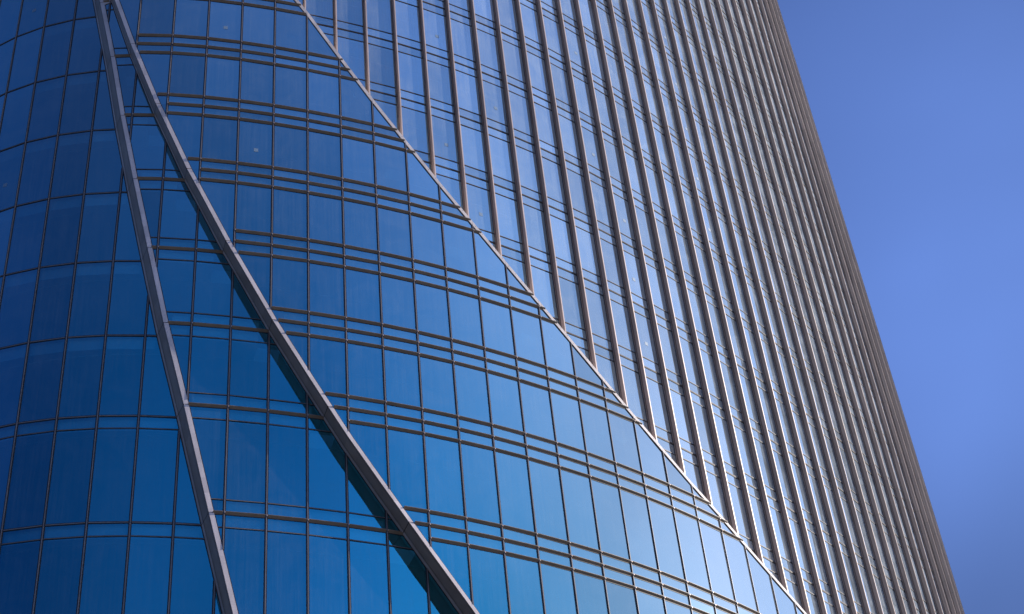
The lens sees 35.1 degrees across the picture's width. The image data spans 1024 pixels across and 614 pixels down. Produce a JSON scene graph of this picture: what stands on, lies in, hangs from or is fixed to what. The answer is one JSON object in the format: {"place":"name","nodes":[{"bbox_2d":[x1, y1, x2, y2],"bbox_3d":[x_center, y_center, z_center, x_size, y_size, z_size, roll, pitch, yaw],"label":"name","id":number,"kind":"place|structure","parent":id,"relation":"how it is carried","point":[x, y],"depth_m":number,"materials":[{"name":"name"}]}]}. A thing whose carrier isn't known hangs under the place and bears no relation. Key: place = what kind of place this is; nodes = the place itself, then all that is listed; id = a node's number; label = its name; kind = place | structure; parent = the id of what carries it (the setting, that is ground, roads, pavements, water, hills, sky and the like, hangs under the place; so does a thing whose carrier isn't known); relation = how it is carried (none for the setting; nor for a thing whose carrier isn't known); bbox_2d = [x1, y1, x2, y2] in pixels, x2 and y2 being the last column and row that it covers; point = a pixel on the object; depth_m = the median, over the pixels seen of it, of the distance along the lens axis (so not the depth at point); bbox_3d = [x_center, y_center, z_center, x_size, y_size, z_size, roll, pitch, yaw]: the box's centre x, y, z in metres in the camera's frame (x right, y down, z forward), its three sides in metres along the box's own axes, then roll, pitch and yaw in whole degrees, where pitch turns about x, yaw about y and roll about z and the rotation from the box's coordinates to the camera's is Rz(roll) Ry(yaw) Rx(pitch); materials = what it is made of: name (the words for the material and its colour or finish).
{"place":"outdoors","nodes":[
{"label":"outdoors","id":0,"kind":"place"},
{"bbox_2d":[0,0,964,613],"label":"glass tower","id":1,"kind":"structure","parent":0,"point":[434,306],"depth_m":69.18,"materials":[{"name":"glass"}]},
{"bbox_2d":[0,344,26,425],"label":"window pane","id":2,"kind":"structure","parent":1,"relation":"in","point":[12,359],"depth_m":61.74,"materials":[{"name":"blue glass"}]},
{"bbox_2d":[0,84,33,149],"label":"window pane","id":3,"kind":"structure","parent":1,"relation":"in","point":[18,102],"depth_m":72.10,"materials":[{"name":"blue glass"}]},
{"bbox_2d":[0,269,36,346],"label":"window pane","id":4,"kind":"structure","parent":1,"relation":"in","point":[18,292],"depth_m":64.22,"materials":[{"name":"blue glass"}]},
{"bbox_2d":[8,28,42,90],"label":"window pane","id":5,"kind":"structure","parent":1,"relation":"in","point":[23,71],"depth_m":74.64,"materials":[{"name":"blue glass"}]},
{"bbox_2d":[6,200,46,273],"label":"window pane","id":6,"kind":"structure","parent":1,"relation":"in","point":[24,253],"depth_m":66.73,"materials":[{"name":"blue glass"}]},
{"bbox_2d":[5,432,52,523],"bbox_3d":[-17.465,6.252,58.522,1.497,4.165,0.002,-8,-41,1],"label":"window pane","id":7,"kind":"structure","parent":1,"relation":"in","point":[30,470],"depth_m":58.69,"materials":[{"name":"blue glass"}]},
{"bbox_2d":[17,136,55,204],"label":"window pane","id":8,"kind":"structure","parent":1,"relation":"in","point":[39,154],"depth_m":69.29,"materials":[{"name":"blue glass"}]},
{"bbox_2d":[19,339,64,421],"bbox_3d":[-17.863,2.768,61.533,1.497,3.930,0.003,-8,-41,1],"label":"window pane","id":9,"kind":"structure","parent":1,"relation":"in","point":[44,363],"depth_m":61.50,"materials":[{"name":"blue glass"}]},
{"bbox_2d":[27,76,64,140],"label":"window pane","id":10,"kind":"structure","parent":1,"relation":"in","point":[45,114],"depth_m":71.84,"materials":[{"name":"blue glass"}]},
{"bbox_2d":[30,264,73,340],"bbox_3d":[-18.201,-0.198,64.096,1.497,3.940,0.003,-7,-41,1],"label":"window pane","id":11,"kind":"structure","parent":1,"relation":"in","point":[54,284],"depth_m":64.06,"materials":[{"name":"blue glass"}]},
{"bbox_2d":[37,21,72,80],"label":"window pane","id":12,"kind":"structure","parent":1,"relation":"in","point":[56,41],"depth_m":74.41,"materials":[{"name":"blue glass"}]},
{"bbox_2d":[41,195,82,265],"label":"window pane","id":13,"kind":"structure","parent":1,"relation":"in","point":[60,242],"depth_m":66.63,"materials":[{"name":"blue glass"}]},
{"bbox_2d":[51,132,89,196],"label":"window pane","id":14,"kind":"structure","parent":1,"relation":"in","point":[72,150],"depth_m":69.18,"materials":[{"name":"blue glass"}]},
{"bbox_2d":[59,72,97,133],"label":"window pane","id":15,"kind":"structure","parent":1,"relation":"in","point":[78,105],"depth_m":71.75,"materials":[{"name":"blue glass"}]},
{"bbox_2d":[60,337,103,406],"bbox_3d":[-16.374,2.630,61.570,1.500,3.930,0.005,-3,-41,-4],"label":"window pane","id":16,"kind":"structure","parent":1,"relation":"in","point":[81,378],"depth_m":61.77,"materials":[{"name":"blue glass"}]},
{"bbox_2d":[68,17,100,73],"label":"window pane","id":17,"kind":"structure","parent":1,"relation":"in","point":[86,46],"depth_m":74.21,"materials":[{"name":"blue glass"}]},
{"bbox_2d":[68,262,111,335],"bbox_3d":[-16.712,-0.336,64.133,1.500,3.940,0.001,-3,-41,-4],"label":"window pane","id":18,"kind":"structure","parent":1,"relation":"in","point":[92,280],"depth_m":64.09,"materials":[{"name":"blue glass"}]},
{"bbox_2d":[77,193,118,261],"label":"window pane","id":19,"kind":"structure","parent":1,"relation":"in","point":[100,210],"depth_m":66.66,"materials":[{"name":"blue glass"}]},
{"bbox_2d":[86,130,121,192],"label":"window pane","id":20,"kind":"structure","parent":1,"relation":"in","point":[104,172],"depth_m":69.10,"materials":[{"name":"blue glass"}]},
{"bbox_2d":[105,336,143,362],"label":"window pane","id":21,"kind":"structure","parent":1,"relation":"in","point":[118,349],"depth_m":62.56,"materials":[{"name":"blue glass"}]},
{"bbox_2d":[108,262,146,333],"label":"window pane","id":22,"kind":"structure","parent":1,"relation":"in","point":[129,292],"depth_m":64.19,"materials":[{"name":"blue glass"}]},
{"bbox_2d":[115,193,139,259],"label":"window pane","id":23,"kind":"structure","parent":1,"relation":"in","point":[126,246],"depth_m":66.41,"materials":[{"name":"blue glass"}]},
{"bbox_2d":[146,337,157,343],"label":"window pane","id":24,"kind":"structure","parent":1,"relation":"in","point":[152,340],"depth_m":62.99,"materials":[{"name":"blue glass"}]},
{"bbox_2d":[157,259,193,311],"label":"window pane","id":25,"kind":"structure","parent":1,"relation":"in","point":[176,277],"depth_m":64.08,"materials":[{"name":"blue glass"}]},
{"bbox_2d":[160,190,196,238],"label":"window pane","id":26,"kind":"structure","parent":1,"relation":"in","point":[179,208],"depth_m":66.50,"materials":[{"name":"blue glass"}]},
{"bbox_2d":[192,337,228,350],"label":"window pane","id":27,"kind":"structure","parent":1,"relation":"in","point":[211,343],"depth_m":62.44,"materials":[{"name":"blue glass"}]},
{"bbox_2d":[194,262,230,314],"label":"window pane","id":28,"kind":"structure","parent":1,"relation":"in","point":[213,281],"depth_m":64.28,"materials":[{"name":"blue glass"}]},
{"bbox_2d":[231,340,266,363],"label":"window pane","id":29,"kind":"structure","parent":1,"relation":"in","point":[252,351],"depth_m":62.69,"materials":[{"name":"blue glass"}]},
{"bbox_2d":[236,185,270,232],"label":"window pane","id":30,"kind":"structure","parent":1,"relation":"in","point":[253,203],"depth_m":66.70,"materials":[{"name":"blue glass"}]},
{"bbox_2d":[239,254,269,303],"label":"window pane","id":31,"kind":"structure","parent":1,"relation":"in","point":[258,267],"depth_m":64.55,"materials":[{"name":"blue glass"}]},
{"bbox_2d":[270,344,304,394],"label":"window pane","id":32,"kind":"structure","parent":1,"relation":"in","point":[281,375],"depth_m":62.43,"materials":[{"name":"blue glass"}]},
{"bbox_2d":[272,258,306,309],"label":"window pane","id":33,"kind":"structure","parent":1,"relation":"in","point":[289,287],"depth_m":64.53,"materials":[{"name":"blue glass"}]},
{"bbox_2d":[310,263,343,315],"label":"window pane","id":34,"kind":"structure","parent":1,"relation":"in","point":[326,282],"depth_m":64.96,"materials":[{"name":"blue glass"}]},
{"bbox_2d":[310,338,345,393],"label":"window pane","id":35,"kind":"structure","parent":1,"relation":"in","point":[327,358],"depth_m":62.44,"materials":[{"name":"blue glass"}]},
{"bbox_2d":[346,269,379,321],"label":"window pane","id":36,"kind":"structure","parent":1,"relation":"in","point":[362,289],"depth_m":65.44,"materials":[{"name":"blue glass"}]},
{"bbox_2d":[348,343,383,399],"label":"window pane","id":37,"kind":"structure","parent":1,"relation":"in","point":[365,373],"depth_m":62.87,"materials":[{"name":"blue glass"}]},
{"bbox_2d":[350,424,385,456],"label":"window pane","id":38,"kind":"structure","parent":1,"relation":"in","point":[372,438],"depth_m":60.82,"materials":[{"name":"blue glass"}]},
{"bbox_2d":[378,208,410,257],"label":"window pane","id":39,"kind":"structure","parent":1,"relation":"in","point":[394,234],"depth_m":68.51,"materials":[{"name":"blue glass"}]},
{"bbox_2d":[381,276,415,329],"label":"window pane","id":40,"kind":"structure","parent":1,"relation":"in","point":[397,295],"depth_m":65.94,"materials":[{"name":"blue glass"}]},
{"bbox_2d":[384,350,419,406],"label":"window pane","id":41,"kind":"structure","parent":1,"relation":"in","point":[401,369],"depth_m":63.38,"materials":[{"name":"blue glass"}]},
{"bbox_2d":[388,430,426,508],"bbox_3d":[-3.931,6.076,60.544,1.507,3.566,0.007,12,-44,-20],"label":"window pane","id":42,"kind":"structure","parent":1,"relation":"in","point":[406,460],"depth_m":60.59,"materials":[{"name":"blue glass"}]},
{"bbox_2d":[411,215,443,265],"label":"window pane","id":43,"kind":"structure","parent":1,"relation":"in","point":[426,234],"depth_m":69.05,"materials":[{"name":"blue glass"}]},
{"bbox_2d":[415,283,449,336],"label":"window pane","id":44,"kind":"structure","parent":1,"relation":"in","point":[432,311],"depth_m":66.49,"materials":[{"name":"blue glass"}]},
{"bbox_2d":[420,357,455,413],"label":"window pane","id":45,"kind":"structure","parent":1,"relation":"in","point":[436,376],"depth_m":63.92,"materials":[{"name":"blue glass"}]},
{"bbox_2d":[425,436,463,515],"bbox_3d":[-2.561,6.389,61.087,1.507,3.566,0.004,14,-45,-22],"label":"window pane","id":46,"kind":"structure","parent":1,"relation":"in","point":[442,456],"depth_m":61.07,"materials":[{"name":"blue glass"}]},
{"bbox_2d":[432,541,469,588],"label":"window pane","id":47,"kind":"structure","parent":1,"relation":"in","point":[454,557],"depth_m":58.73,"materials":[{"name":"blue glass"}]},
{"bbox_2d":[443,224,475,274],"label":"window pane","id":48,"kind":"structure","parent":1,"relation":"in","point":[459,250],"depth_m":69.62,"materials":[{"name":"blue glass"}]},
{"bbox_2d":[449,292,482,345],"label":"window pane","id":49,"kind":"structure","parent":1,"relation":"in","point":[464,310],"depth_m":67.06,"materials":[{"name":"blue glass"}]},
{"bbox_2d":[455,365,489,422],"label":"window pane","id":50,"kind":"structure","parent":1,"relation":"in","point":[472,398],"depth_m":64.50,"materials":[{"name":"blue glass"}]},
{"bbox_2d":[0,0,947,613],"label":"window panes","id":51,"kind":"structure","parent":1,"relation":"in","point":[187,72],"depth_m":76.52,"materials":[{"name":"blue glass"}]},
{"bbox_2d":[461,444,499,523],"bbox_3d":[-1.216,6.737,61.668,1.506,3.566,0.001,15,-45,-23],"label":"window pane","id":52,"kind":"structure","parent":1,"relation":"in","point":[481,499],"depth_m":61.65,"materials":[{"name":"blue glass"}]},
{"bbox_2d":[469,548,508,613],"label":"window pane","id":53,"kind":"structure","parent":1,"relation":"in","point":[487,568],"depth_m":58.83,"materials":[{"name":"blue glass"}]},
{"bbox_2d":[474,233,505,283],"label":"window pane","id":54,"kind":"structure","parent":1,"relation":"in","point":[489,265],"depth_m":70.07,"materials":[{"name":"blue glass"}]},
{"bbox_2d":[481,300,513,354],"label":"window pane","id":55,"kind":"structure","parent":1,"relation":"in","point":[496,319],"depth_m":67.68,"materials":[{"name":"blue glass"}]},
{"bbox_2d":[488,373,522,430],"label":"window pane","id":56,"kind":"structure","parent":1,"relation":"in","point":[504,394],"depth_m":65.12,"materials":[{"name":"blue glass"}]},
{"bbox_2d":[496,452,533,531],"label":"window pane","id":57,"kind":"structure","parent":1,"relation":"in","point":[516,509],"depth_m":62.27,"materials":[{"name":"blue glass"}]},
{"bbox_2d":[506,556,542,613],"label":"window pane","id":58,"kind":"structure","parent":1,"relation":"in","point":[523,575],"depth_m":59.54,"materials":[{"name":"blue glass"}]},
{"bbox_2d":[512,310,544,364],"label":"window pane","id":59,"kind":"structure","parent":1,"relation":"in","point":[527,332],"depth_m":68.34,"materials":[{"name":"blue glass"}]},
{"bbox_2d":[520,383,554,440],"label":"window pane","id":60,"kind":"structure","parent":1,"relation":"in","point":[535,401],"depth_m":65.76,"materials":[{"name":"blue glass"}]},
{"bbox_2d":[529,461,566,539],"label":"window pane","id":61,"kind":"structure","parent":1,"relation":"in","point":[546,490],"depth_m":62.93,"materials":[{"name":"blue glass"}]},
{"bbox_2d":[541,320,573,374],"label":"window pane","id":62,"kind":"structure","parent":1,"relation":"in","point":[557,348],"depth_m":68.97,"materials":[{"name":"blue glass"}]},
{"bbox_2d":[541,564,575,613],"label":"window pane","id":63,"kind":"structure","parent":1,"relation":"in","point":[557,582],"depth_m":60.30,"materials":[{"name":"blue glass"}]},
{"bbox_2d":[551,392,584,450],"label":"window pane","id":64,"kind":"structure","parent":1,"relation":"in","point":[567,421],"depth_m":66.45,"materials":[{"name":"blue glass"}]},
{"bbox_2d":[561,470,598,549],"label":"window pane","id":65,"kind":"structure","parent":1,"relation":"in","point":[576,488],"depth_m":63.61,"materials":[{"name":"blue glass"}]},
{"bbox_2d":[580,402,612,459],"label":"window pane","id":66,"kind":"structure","parent":1,"relation":"in","point":[596,430],"depth_m":67.17,"materials":[{"name":"blue glass"}]},
{"bbox_2d":[595,354,619,396],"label":"window pane","id":67,"kind":"structure","parent":1,"relation":"in","point":[605,367],"depth_m":71.49,"materials":[{"name":"blue glass"}]},
{"bbox_2d":[591,480,628,558],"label":"window pane","id":68,"kind":"structure","parent":1,"relation":"in","point":[606,497],"depth_m":64.33,"materials":[{"name":"blue glass"}]},
{"bbox_2d":[608,413,640,470],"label":"window pane","id":69,"kind":"structure","parent":1,"relation":"in","point":[622,430],"depth_m":67.90,"materials":[{"name":"blue glass"}]},
{"bbox_2d":[621,366,646,420],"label":"window pane","id":70,"kind":"structure","parent":1,"relation":"in","point":[634,395],"depth_m":71.89,"materials":[{"name":"blue glass"}]},
{"bbox_2d":[620,490,656,568],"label":"window pane","id":71,"kind":"structure","parent":1,"relation":"in","point":[639,535],"depth_m":65.06,"materials":[{"name":"blue glass"}]},
{"bbox_2d":[635,424,666,481],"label":"window pane","id":72,"kind":"structure","parent":1,"relation":"in","point":[651,455],"depth_m":68.55,"materials":[{"name":"blue glass"}]},
{"bbox_2d":[646,377,670,431],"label":"window pane","id":73,"kind":"structure","parent":1,"relation":"in","point":[656,394],"depth_m":72.67,"materials":[{"name":"blue glass"}]},
{"bbox_2d":[648,500,683,578],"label":"window pane","id":74,"kind":"structure","parent":1,"relation":"in","point":[668,554],"depth_m":65.84,"materials":[{"name":"blue glass"}]},
{"bbox_2d":[674,511,709,589],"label":"window pane","id":75,"kind":"structure","parent":1,"relation":"in","point":[688,531],"depth_m":66.63,"materials":[{"name":"blue glass"}]},
{"bbox_2d":[683,460,703,494],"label":"window pane","id":76,"kind":"structure","parent":1,"relation":"in","point":[692,471],"depth_m":71.43,"materials":[{"name":"blue glass"}]},
{"bbox_2d":[699,522,733,599],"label":"window pane","id":77,"kind":"structure","parent":1,"relation":"in","point":[712,540],"depth_m":67.43,"materials":[{"name":"blue glass"}]},
{"bbox_2d":[706,471,729,524],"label":"window pane","id":78,"kind":"structure","parent":1,"relation":"in","point":[717,496],"depth_m":71.96,"materials":[{"name":"blue glass"}]},
{"bbox_2d":[723,534,756,610],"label":"window pane","id":79,"kind":"structure","parent":1,"relation":"in","point":[740,575],"depth_m":68.26,"materials":[{"name":"blue glass"}]},
{"bbox_2d":[728,483,751,539],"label":"window pane","id":80,"kind":"structure","parent":1,"relation":"in","point":[736,494],"depth_m":72.65,"materials":[{"name":"blue glass"}]},
{"bbox_2d":[749,495,771,550],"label":"window pane","id":81,"kind":"structure","parent":1,"relation":"in","point":[757,508],"depth_m":73.51,"materials":[{"name":"blue glass"}]},
{"bbox_2d":[746,549,776,613],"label":"window pane","id":82,"kind":"structure","parent":1,"relation":"in","point":[761,580],"depth_m":68.98,"materials":[{"name":"blue glass"}]},
{"bbox_2d":[777,0,1023,613],"label":"sky","id":83,"kind":"structure","parent":0,"point":[917,106],"materials":[{"name":"blue"}]}
]}

